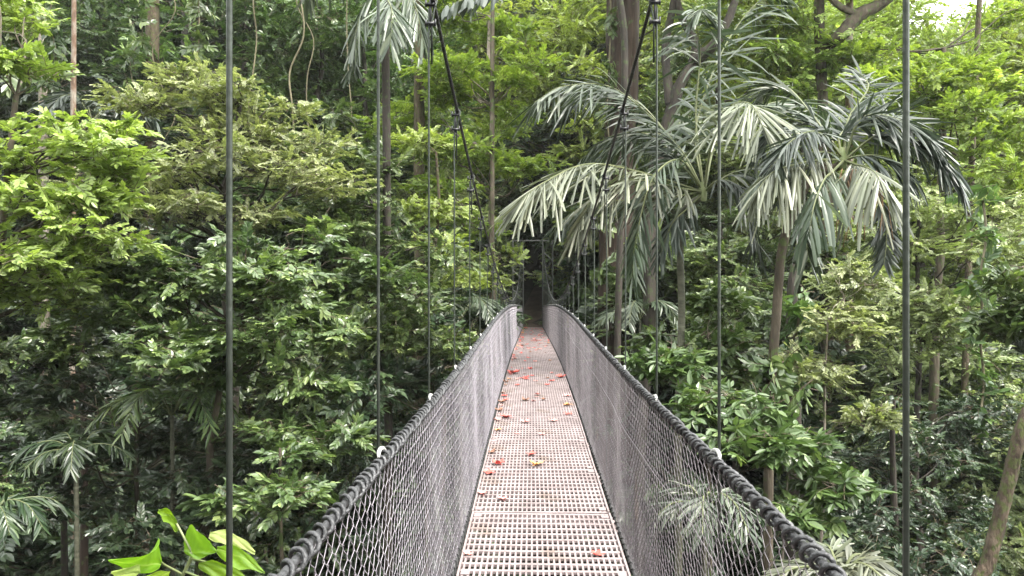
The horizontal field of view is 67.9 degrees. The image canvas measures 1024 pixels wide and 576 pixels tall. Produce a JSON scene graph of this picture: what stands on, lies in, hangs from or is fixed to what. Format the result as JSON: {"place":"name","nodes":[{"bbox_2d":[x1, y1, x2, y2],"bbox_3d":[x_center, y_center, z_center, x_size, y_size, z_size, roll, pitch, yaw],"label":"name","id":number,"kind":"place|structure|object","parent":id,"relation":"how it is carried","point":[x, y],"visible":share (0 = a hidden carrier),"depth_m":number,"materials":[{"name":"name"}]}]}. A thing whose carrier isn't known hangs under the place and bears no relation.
{"place":"outdoors","nodes":[
{"label":"outdoors","id":0,"kind":"place"},
{"bbox_2d":[5,184,1021,575],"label":"ground","id":1,"kind":"structure","parent":0,"point":[533,266],"depth_m":36.37,"materials":[{"name":"soil"}]},
{"bbox_2d":[0,491,82,548],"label":"understorey palm","id":2,"kind":"object","parent":1,"relation":"on","point":[24,505],"visible":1,"depth_m":10.82,"materials":[{"name":"green plant"}]},
{"bbox_2d":[38,16,50,426],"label":"tree","id":3,"kind":"object","parent":1,"relation":"on","point":[45,182],"visible":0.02,"depth_m":25.91,"materials":[{"name":"brown plant"}]},
{"bbox_2d":[27,0,70,120],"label":"liana","id":4,"kind":"object","parent":3,"relation":"attached to","point":[55,40],"visible":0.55,"depth_m":23.88,"materials":[{"name":"green plant"}]},
{"bbox_2d":[115,0,157,117],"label":"liana","id":5,"kind":"object","parent":3,"relation":"attached to","point":[140,22],"visible":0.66,"depth_m":25.97,"materials":[{"name":"green plant"}]},
{"bbox_2d":[0,494,91,570],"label":"forest shrub","id":6,"kind":"object","parent":1,"relation":"on","point":[8,547],"visible":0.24,"depth_m":19.99,"materials":[{"name":"green plant"}]},
{"bbox_2d":[0,327,130,535],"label":"forest tree","id":7,"kind":"object","parent":1,"relation":"on","point":[5,475],"visible":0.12,"depth_m":23.46,"materials":[{"name":"green plant"}]},
{"bbox_2d":[0,223,138,575],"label":"tree","id":8,"kind":"object","parent":1,"relation":"on","point":[59,349],"visible":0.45,"depth_m":15.73,"materials":[{"name":"green plant"}]},
{"bbox_2d":[69,0,76,566],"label":"tree","id":9,"kind":"object","parent":1,"relation":"on","point":[73,60],"visible":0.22,"depth_m":21.95,"materials":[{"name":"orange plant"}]},
{"bbox_2d":[0,0,52,97],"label":"liana","id":10,"kind":"object","parent":9,"relation":"attached to","point":[11,39],"visible":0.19,"depth_m":19.95,"materials":[{"name":"green plant"}]},
{"bbox_2d":[7,426,141,575],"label":"understorey palm","id":11,"kind":"object","parent":1,"relation":"on","point":[75,456],"visible":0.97,"depth_m":12.76,"materials":[{"name":"green plant"}]},
{"bbox_2d":[4,505,149,575],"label":"forest shrub","id":12,"kind":"object","parent":1,"relation":"on","point":[31,554],"visible":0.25,"depth_m":21.55,"materials":[{"name":"green plant"}]},
{"bbox_2d":[79,326,88,575],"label":"tree","id":13,"kind":"object","parent":1,"relation":"on","point":[84,546],"visible":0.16,"depth_m":18.95,"materials":[{"name":"brown plant"}]},
{"bbox_2d":[0,293,168,414],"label":"forest shrub","id":14,"kind":"object","parent":1,"relation":"on","point":[12,327],"visible":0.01,"depth_m":29.79,"materials":[{"name":"green plant"}]},
{"bbox_2d":[0,0,173,326],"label":"tree","id":15,"kind":"object","parent":1,"relation":"on","point":[66,245],"visible":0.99,"depth_m":12.50,"materials":[{"name":"green plant"}]},
{"bbox_2d":[0,23,173,369],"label":"forest tree","id":16,"kind":"object","parent":1,"relation":"on","point":[83,87],"visible":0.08,"depth_m":31.70,"materials":[{"name":"green plant"}]},
{"bbox_2d":[21,83,170,492],"bbox_3d":[-13.132,5.489,24.158,4.345,23.799,3.688,0,0,-26],"label":"tree","id":17,"kind":"object","parent":1,"relation":"on","point":[59,98],"visible":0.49,"depth_m":23.92,"materials":[{"name":"plant"}]},
{"bbox_2d":[0,382,217,575],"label":"forest tree","id":18,"kind":"object","parent":1,"relation":"on","point":[14,426],"visible":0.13,"depth_m":22.69,"materials":[{"name":"green plant"}]},
{"bbox_2d":[0,0,219,303],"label":"forest tree","id":19,"kind":"object","parent":1,"relation":"on","point":[92,21],"visible":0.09,"depth_m":33.56,"materials":[{"name":"green plant"}]},
{"bbox_2d":[0,476,279,575],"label":"forest shrub","id":20,"kind":"object","parent":1,"relation":"on","point":[265,567],"visible":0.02,"depth_m":22.76,"materials":[{"name":"green plant"}]},
{"bbox_2d":[0,352,303,575],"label":"tree","id":21,"kind":"object","parent":1,"relation":"on","point":[151,529],"visible":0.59,"depth_m":14.27,"materials":[{"name":"green plant"}]},
{"bbox_2d":[144,0,159,434],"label":"tree","id":22,"kind":"object","parent":1,"relation":"on","point":[152,31],"visible":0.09,"depth_m":29.81,"materials":[{"name":"brown plant"}]},
{"bbox_2d":[179,0,219,110],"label":"liana","id":23,"kind":"object","parent":22,"relation":"attached to","point":[194,6],"visible":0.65,"depth_m":26.02,"materials":[{"name":"green plant"}]},
{"bbox_2d":[84,385,243,575],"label":"understorey palm","id":24,"kind":"object","parent":1,"relation":"on","point":[133,401],"visible":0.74,"depth_m":13.99,"materials":[{"name":"green plant"}]},
{"bbox_2d":[0,49,330,398],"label":"forest tree","id":25,"kind":"object","parent":1,"relation":"on","point":[164,123],"visible":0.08,"depth_m":29.79,"materials":[{"name":"green plant"}]},
{"bbox_2d":[108,508,264,575],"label":"heart leaf plant","id":26,"kind":"object","parent":1,"relation":"on","point":[198,546],"visible":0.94,"depth_m":1.69,"materials":[{"name":"plant"}]},
{"bbox_2d":[43,381,337,575],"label":"forest tree","id":27,"kind":"object","parent":1,"relation":"on","point":[179,463],"visible":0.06,"depth_m":23.61,"materials":[{"name":"green plant"}]},
{"bbox_2d":[38,301,345,497],"bbox_3d":[-12.991,5.560,29.814,13.430,10.227,11.245,1,2,3],"label":"forest shrub","id":28,"kind":"object","parent":1,"relation":"on","point":[121,379],"visible":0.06,"depth_m":27.30,"materials":[{"name":"green plant"}]},
{"bbox_2d":[58,0,332,236],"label":"forest tree","id":29,"kind":"object","parent":1,"relation":"on","point":[210,40],"depth_m":40.35,"materials":[{"name":"green plant"}]},
{"bbox_2d":[41,51,385,564],"bbox_3d":[-6.369,6.208,16.669,7.061,23.411,4.834,0,0,1],"label":"tree","id":30,"kind":"object","parent":1,"relation":"on","point":[196,199],"visible":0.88,"depth_m":16.58,"materials":[{"name":"green plant"}]},
{"bbox_2d":[50,208,427,575],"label":"tree","id":31,"kind":"object","parent":1,"relation":"on","point":[152,282],"visible":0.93,"depth_m":13.24,"materials":[{"name":"green plant"}]},
{"bbox_2d":[111,306,366,575],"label":"forest tree","id":32,"kind":"object","parent":1,"relation":"on","point":[297,535],"visible":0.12,"depth_m":24.68,"materials":[{"name":"green plant"}]},
{"bbox_2d":[104,0,395,409],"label":"forest tree","id":33,"kind":"object","parent":1,"relation":"on","point":[244,10],"visible":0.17,"depth_m":31.98,"materials":[{"name":"green plant"}]},
{"bbox_2d":[175,436,343,569],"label":"tree","id":34,"kind":"object","parent":1,"relation":"on","point":[293,492],"visible":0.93,"depth_m":11.32,"materials":[{"name":"green plant"}]},
{"bbox_2d":[157,0,452,418],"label":"forest tree","id":35,"kind":"object","parent":1,"relation":"on","point":[270,60],"visible":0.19,"depth_m":31.48,"materials":[{"name":"green plant"}]},
{"bbox_2d":[200,0,462,240],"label":"forest tree","id":36,"kind":"object","parent":1,"relation":"on","point":[328,55],"visible":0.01,"depth_m":40.96,"materials":[{"name":"green plant"}]},
{"bbox_2d":[238,309,451,575],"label":"forest tree","id":37,"kind":"object","parent":1,"relation":"on","point":[322,471],"visible":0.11,"depth_m":25.44,"materials":[{"name":"green plant"}]},
{"bbox_2d":[258,449,432,575],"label":"forest shrub","id":38,"kind":"object","parent":1,"relation":"on","point":[311,524],"visible":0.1,"depth_m":24.73,"materials":[{"name":"green plant"}]},
{"bbox_2d":[204,0,487,428],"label":"forest tree","id":39,"kind":"object","parent":1,"relation":"on","point":[336,74],"visible":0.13,"depth_m":31.56,"materials":[{"name":"green plant"}]},
{"bbox_2d":[240,0,487,301],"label":"forest tree","id":40,"kind":"object","parent":1,"relation":"on","point":[449,34],"visible":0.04,"depth_m":40.20,"materials":[{"name":"green plant"}]},
{"bbox_2d":[274,97,490,575],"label":"tree","id":41,"kind":"object","parent":1,"relation":"on","point":[395,328],"visible":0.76,"depth_m":18.83,"materials":[{"name":"green plant"}]},
{"bbox_2d":[291,0,478,569],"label":"palm tree","id":42,"kind":"object","parent":1,"relation":"on","point":[404,24],"visible":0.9,"depth_m":19.39,"materials":[{"name":"green plant"}]},
{"bbox_2d":[256,400,529,575],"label":"forest tree","id":43,"kind":"object","parent":1,"relation":"on","point":[364,462],"visible":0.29,"depth_m":23.96,"materials":[{"name":"green plant"}]},
{"bbox_2d":[300,282,532,575],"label":"tree","id":44,"kind":"object","parent":1,"relation":"on","point":[411,380],"visible":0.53,"depth_m":19.07,"materials":[{"name":"green plant"}]},
{"bbox_2d":[413,0,424,575],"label":"tree","id":45,"kind":"object","parent":1,"relation":"on","point":[419,113],"visible":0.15,"depth_m":26.84,"materials":[{"name":"brown plant"}]},
{"bbox_2d":[320,101,529,387],"bbox_3d":[-4.029,-1.350,33.831,9.309,14.802,8.422,3,-1,-10],"label":"forest tree","id":46,"kind":"object","parent":1,"relation":"on","point":[403,193],"visible":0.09,"depth_m":32.14,"materials":[{"name":"green plant"}]},
{"bbox_2d":[357,234,529,568],"bbox_3d":[-2.506,4.796,29.994,9.118,14.576,8.070,-3,-4,34],"label":"forest tree","id":47,"kind":"object","parent":1,"relation":"on","point":[447,371],"visible":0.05,"depth_m":29.46,"materials":[{"name":"green plant"}]},
{"bbox_2d":[381,122,529,575],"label":"tree","id":48,"kind":"object","parent":1,"relation":"on","point":[438,206],"visible":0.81,"depth_m":22.99,"materials":[{"name":"green plant"}]},
{"bbox_2d":[348,0,574,575],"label":"tree","id":49,"kind":"object","parent":1,"relation":"on","point":[503,79],"visible":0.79,"depth_m":26.32,"materials":[{"name":"green plant"}]},
{"bbox_2d":[423,292,518,575],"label":"understorey palm","id":50,"kind":"object","parent":1,"relation":"on","point":[474,301],"visible":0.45,"depth_m":21.80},
{"bbox_2d":[393,69,561,265],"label":"forest tree","id":51,"kind":"object","parent":1,"relation":"on","point":[536,131],"visible":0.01,"depth_m":42.83,"materials":[{"name":"green plant"}]},
{"bbox_2d":[435,163,539,298],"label":"tree","id":52,"kind":"object","parent":1,"relation":"on","point":[514,193],"visible":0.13,"depth_m":41.75,"materials":[{"name":"green plant"}]},
{"bbox_2d":[488,6,494,575],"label":"tree","id":53,"kind":"object","parent":1,"relation":"on","point":[492,132],"visible":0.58,"depth_m":25.44,"materials":[{"name":"brown plant"}]},
{"bbox_2d":[399,0,605,301],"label":"tree","id":54,"kind":"object","parent":1,"relation":"on","point":[519,94],"visible":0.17,"depth_m":44.40,"materials":[{"name":"green plant"}]},
{"bbox_2d":[474,142,591,280],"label":"tree","id":55,"kind":"object","parent":1,"relation":"on","point":[527,234],"visible":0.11,"depth_m":44.03,"materials":[{"name":"green plant"}]},
{"bbox_2d":[439,0,627,570],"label":"palm tree","id":56,"kind":"object","parent":1,"relation":"on","point":[461,7],"visible":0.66,"depth_m":21.91,"materials":[{"name":"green plant"}]},
{"bbox_2d":[527,186,599,326],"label":"tree","id":57,"kind":"object","parent":1,"relation":"on","point":[561,275],"visible":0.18,"depth_m":41.62,"materials":[{"name":"green plant"}]},
{"bbox_2d":[226,0,909,575],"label":"suspension bridge","id":58,"kind":"structure","parent":1,"relation":"on","point":[562,442],"depth_m":4.46,"materials":[{"name":"metal"}]},
{"bbox_2d":[519,35,673,261],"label":"forest tree","id":59,"kind":"object","parent":1,"relation":"on","point":[564,137],"visible":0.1,"depth_m":44.01,"materials":[{"name":"green plant"}]},
{"bbox_2d":[594,0,639,574],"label":"giant tree","id":60,"kind":"object","parent":1,"relation":"on","point":[632,10],"visible":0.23,"depth_m":26.56,"materials":[{"name":"brown plant"}]},
{"bbox_2d":[588,0,628,284],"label":"liana","id":61,"kind":"object","parent":60,"relation":"attached to","point":[609,23],"visible":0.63,"depth_m":25.86,"materials":[{"name":"green plant"}]},
{"bbox_2d":[513,0,743,284],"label":"forest tree","id":62,"kind":"object","parent":1,"relation":"on","point":[588,13],"visible":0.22,"depth_m":40.29,"materials":[{"name":"green plant"}]},
{"bbox_2d":[588,297,686,397],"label":"understorey palm","id":63,"kind":"object","parent":1,"relation":"on","point":[635,310],"visible":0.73,"depth_m":23.31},
{"bbox_2d":[543,323,759,575],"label":"forest tree","id":64,"kind":"object","parent":1,"relation":"on","point":[669,390],"visible":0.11,"depth_m":27.61,"materials":[{"name":"green plant"}]},
{"bbox_2d":[576,82,773,423],"bbox_3d":[6.923,-1.578,33.410,8.448,15.259,9.545,2,-1,-16],"label":"forest tree","id":65,"kind":"object","parent":1,"relation":"on","point":[646,101],"visible":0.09,"depth_m":32.68,"materials":[{"name":"green plant"}]},
{"bbox_2d":[492,0,863,575],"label":"palm tree","id":66,"kind":"object","parent":1,"relation":"on","point":[521,207],"visible":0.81,"depth_m":12.61,"materials":[{"name":"plant"}]},
{"bbox_2d":[618,274,786,575],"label":"tree","id":67,"kind":"object","parent":1,"relation":"on","point":[740,298],"visible":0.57,"depth_m":13.25,"materials":[{"name":"green plant"}]},
{"bbox_2d":[642,475,772,575],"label":"understorey palm","id":68,"kind":"object","parent":1,"relation":"on","point":[743,516],"visible":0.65,"depth_m":6.17,"materials":[{"name":"plant"}]},
{"bbox_2d":[569,252,854,413],"bbox_3d":[9.649,3.107,31.954,13.452,10.244,11.264,-1,1,39],"label":"forest shrub","id":69,"kind":"object","parent":1,"relation":"on","point":[589,310],"visible":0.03,"depth_m":31.93,"materials":[{"name":"green plant"}]},
{"bbox_2d":[537,422,887,575],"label":"forest shrub","id":70,"kind":"object","parent":1,"relation":"on","point":[726,485],"visible":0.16,"depth_m":24.78,"materials":[{"name":"green plant"}]},
{"bbox_2d":[633,0,826,575],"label":"tree","id":71,"kind":"object","parent":1,"relation":"on","point":[672,92],"visible":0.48,"depth_m":23.89,"materials":[{"name":"green plant"}]},
{"bbox_2d":[634,0,837,329],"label":"forest tree","id":72,"kind":"object","parent":1,"relation":"on","point":[681,58],"visible":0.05,"depth_m":34.28,"materials":[{"name":"green plant"}]},
{"bbox_2d":[580,203,894,574],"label":"tree","id":73,"kind":"object","parent":1,"relation":"on","point":[704,257],"visible":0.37,"depth_m":25.06,"materials":[{"name":"green plant"}]},
{"bbox_2d":[631,527,858,575],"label":"forest shrub","id":74,"kind":"object","parent":1,"relation":"on","point":[745,552],"visible":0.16,"depth_m":23.36,"materials":[{"name":"green plant"}]},
{"bbox_2d":[639,2,862,278],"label":"forest tree","id":75,"kind":"object","parent":1,"relation":"on","point":[738,94],"visible":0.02,"depth_m":41.97,"materials":[{"name":"green plant"}]},
{"bbox_2d":[614,330,897,562],"bbox_3d":[3.088,9.126,10.279,2.468,17.000,3.685,0,0,-26],"label":"shrub","id":76,"kind":"object","parent":1,"relation":"on","point":[788,445],"visible":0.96,"depth_m":9.43,"materials":[{"name":"green plant"}]},
{"bbox_2d":[785,264,803,559],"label":"tree","id":77,"kind":"object","parent":1,"relation":"on","point":[790,291],"visible":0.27,"depth_m":16.89,"materials":[{"name":"brown plant"}]},
{"bbox_2d":[769,284,829,413],"bbox_3d":[6.120,1.278,16.463,1.278,2.798,1.558,0,0,1],"label":"liana","id":78,"kind":"object","parent":77,"relation":"attached to","point":[796,316],"visible":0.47,"depth_m":16.18,"materials":[{"name":"green plant"}]},
{"bbox_2d":[669,330,922,536],"bbox_3d":[11.942,6.413,30.336,13.358,10.172,11.185,-2,-2,-27],"label":"forest shrub","id":79,"kind":"object","parent":1,"relation":"on","point":[840,349],"visible":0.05,"depth_m":25.60,"materials":[{"name":"green plant"}]},
{"bbox_2d":[682,297,915,545],"bbox_3d":[9.950,7.490,27.636,9.118,14.576,8.070,3,-1,41],"label":"forest tree","id":80,"kind":"object","parent":1,"relation":"on","point":[777,476],"depth_m":26.50,"materials":[{"name":"green plant"}]},
{"bbox_2d":[653,482,950,575],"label":"forest shrub","id":81,"kind":"object","parent":1,"relation":"on","point":[855,536],"visible":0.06,"depth_m":24.20,"materials":[{"name":"green plant"}]},
{"bbox_2d":[686,65,935,372],"bbox_3d":[12.300,-1.470,32.397,9.647,16.955,10.663,2,0,-8],"label":"forest tree","id":82,"kind":"object","parent":1,"relation":"on","point":[734,180],"visible":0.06,"depth_m":31.36,"materials":[{"name":"green plant"}]},
{"bbox_2d":[733,0,892,423],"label":"tree","id":83,"kind":"object","parent":1,"relation":"on","point":[853,21],"visible":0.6,"depth_m":25.83,"materials":[{"name":"green plant"}]},
{"bbox_2d":[763,537,901,575],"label":"understorey palm","id":84,"kind":"object","parent":1,"relation":"on","point":[866,564],"visible":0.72,"depth_m":5.01,"materials":[{"name":"plant"}]},
{"bbox_2d":[721,460,945,575],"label":"forest tree","id":85,"kind":"object","parent":1,"relation":"on","point":[776,489],"visible":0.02,"depth_m":24.38,"materials":[{"name":"green plant"}]},
{"bbox_2d":[764,247,917,542],"bbox_3d":[6.408,8.393,14.230,3.271,18.346,2.480,0,0,-37],"label":"tree","id":86,"kind":"object","parent":1,"relation":"on","point":[848,275],"visible":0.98,"depth_m":14.06,"materials":[{"name":"green plant"}]},
{"bbox_2d":[732,55,974,575],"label":"palm tree","id":87,"kind":"object","parent":1,"relation":"on","point":[930,148],"visible":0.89,"depth_m":10.94,"materials":[{"name":"green plant"}]},
{"bbox_2d":[736,347,812,426],"bbox_3d":[4.004,1.648,11.510,1.046,1.568,1.482,0,0,24],"label":"liana","id":88,"kind":"object","parent":87,"relation":"attached to","point":[781,390],"visible":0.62,"depth_m":11.40,"materials":[{"name":"green plant"}]},
{"bbox_2d":[739,0,1021,329],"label":"forest tree","id":89,"kind":"object","parent":1,"relation":"on","point":[892,25],"visible":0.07,"depth_m":32.99,"materials":[{"name":"green plant"}]},
{"bbox_2d":[790,0,970,258],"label":"forest tree","id":90,"kind":"object","parent":1,"relation":"on","point":[923,22],"visible":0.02,"depth_m":40.11,"materials":[{"name":"green plant"}]},
{"bbox_2d":[745,352,1023,574],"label":"forest shrub","id":91,"kind":"object","parent":1,"relation":"on","point":[991,461],"visible":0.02,"depth_m":24.97,"materials":[{"name":"green plant"}]},
{"bbox_2d":[889,400,898,565],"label":"tree","id":92,"kind":"object","parent":1,"relation":"on","point":[893,482],"visible":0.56,"depth_m":14.96,"materials":[{"name":"brown plant"}]},
{"bbox_2d":[774,385,1023,575],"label":"shrub","id":93,"kind":"object","parent":1,"relation":"on","point":[970,510],"visible":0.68,"depth_m":16.03,"materials":[{"name":"green plant"}]},
{"bbox_2d":[784,278,1022,575],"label":"forest tree","id":94,"kind":"object","parent":1,"relation":"on","point":[847,439],"visible":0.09,"depth_m":25.18,"materials":[{"name":"green plant"}]},
{"bbox_2d":[802,183,1023,574],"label":"tree","id":95,"kind":"object","parent":1,"relation":"on","point":[936,314],"visible":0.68,"depth_m":19.85,"materials":[{"name":"green plant"}]},
{"bbox_2d":[944,184,1016,439],"bbox_3d":[11.024,0.550,17.700,1.428,5.934,1.546,0,0,1],"label":"liana","id":96,"kind":"object","parent":95,"relation":"attached to","point":[991,235],"visible":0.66,"depth_m":17.73,"materials":[{"name":"green plant"}]},
{"bbox_2d":[810,0,1023,573],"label":"tree","id":97,"kind":"object","parent":1,"relation":"on","point":[955,70],"visible":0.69,"depth_m":22.37,"materials":[{"name":"green plant"}]},
{"bbox_2d":[832,336,1023,571],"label":"forest tree","id":98,"kind":"object","parent":1,"relation":"on","point":[924,398],"visible":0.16,"depth_m":24.77,"materials":[{"name":"green plant"}]},
{"bbox_2d":[854,109,1022,351],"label":"forest tree","id":99,"kind":"object","parent":1,"relation":"on","point":[912,271],"visible":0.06,"depth_m":32.17,"materials":[{"name":"green plant"}]},
{"bbox_2d":[874,338,1023,575],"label":"forest tree","id":100,"kind":"object","parent":1,"relation":"on","point":[1005,424],"visible":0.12,"depth_m":24.27,"materials":[{"name":"green plant"}]},
{"bbox_2d":[891,18,1023,374],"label":"forest tree","id":101,"kind":"object","parent":1,"relation":"on","point":[988,216],"visible":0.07,"depth_m":34.04,"materials":[{"name":"green plant"}]},
{"bbox_2d":[911,379,1023,575],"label":"forest tree","id":102,"kind":"object","parent":1,"relation":"on","point":[1014,559],"visible":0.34,"depth_m":21.60,"materials":[{"name":"green plant"}]},
{"bbox_2d":[957,0,981,573],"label":"tree","id":103,"kind":"object","parent":1,"relation":"on","point":[965,377],"visible":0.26,"depth_m":23.95,"materials":[{"name":"brown plant"}]},
{"bbox_2d":[918,0,1023,302],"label":"forest tree","id":104,"kind":"object","parent":1,"relation":"on","point":[1017,36],"visible":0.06,"depth_m":33.83,"materials":[{"name":"green plant"}]},
{"bbox_2d":[952,256,1023,347],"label":"tree","id":105,"kind":"object","parent":1,"relation":"on","point":[1004,323],"visible":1,"depth_m":11.94,"materials":[{"name":"green plant"}]},
{"bbox_2d":[971,241,1023,575],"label":"tree","id":106,"kind":"object","parent":1,"relation":"on","point":[988,560],"visible":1,"depth_m":7.95,"materials":[{"name":"brown plant"}]},
{"bbox_2d":[524,262,568,326],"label":"path","id":107,"kind":"structure","parent":0,"point":[533,306],"depth_m":44.30,"materials":[{"name":"soil"}]},
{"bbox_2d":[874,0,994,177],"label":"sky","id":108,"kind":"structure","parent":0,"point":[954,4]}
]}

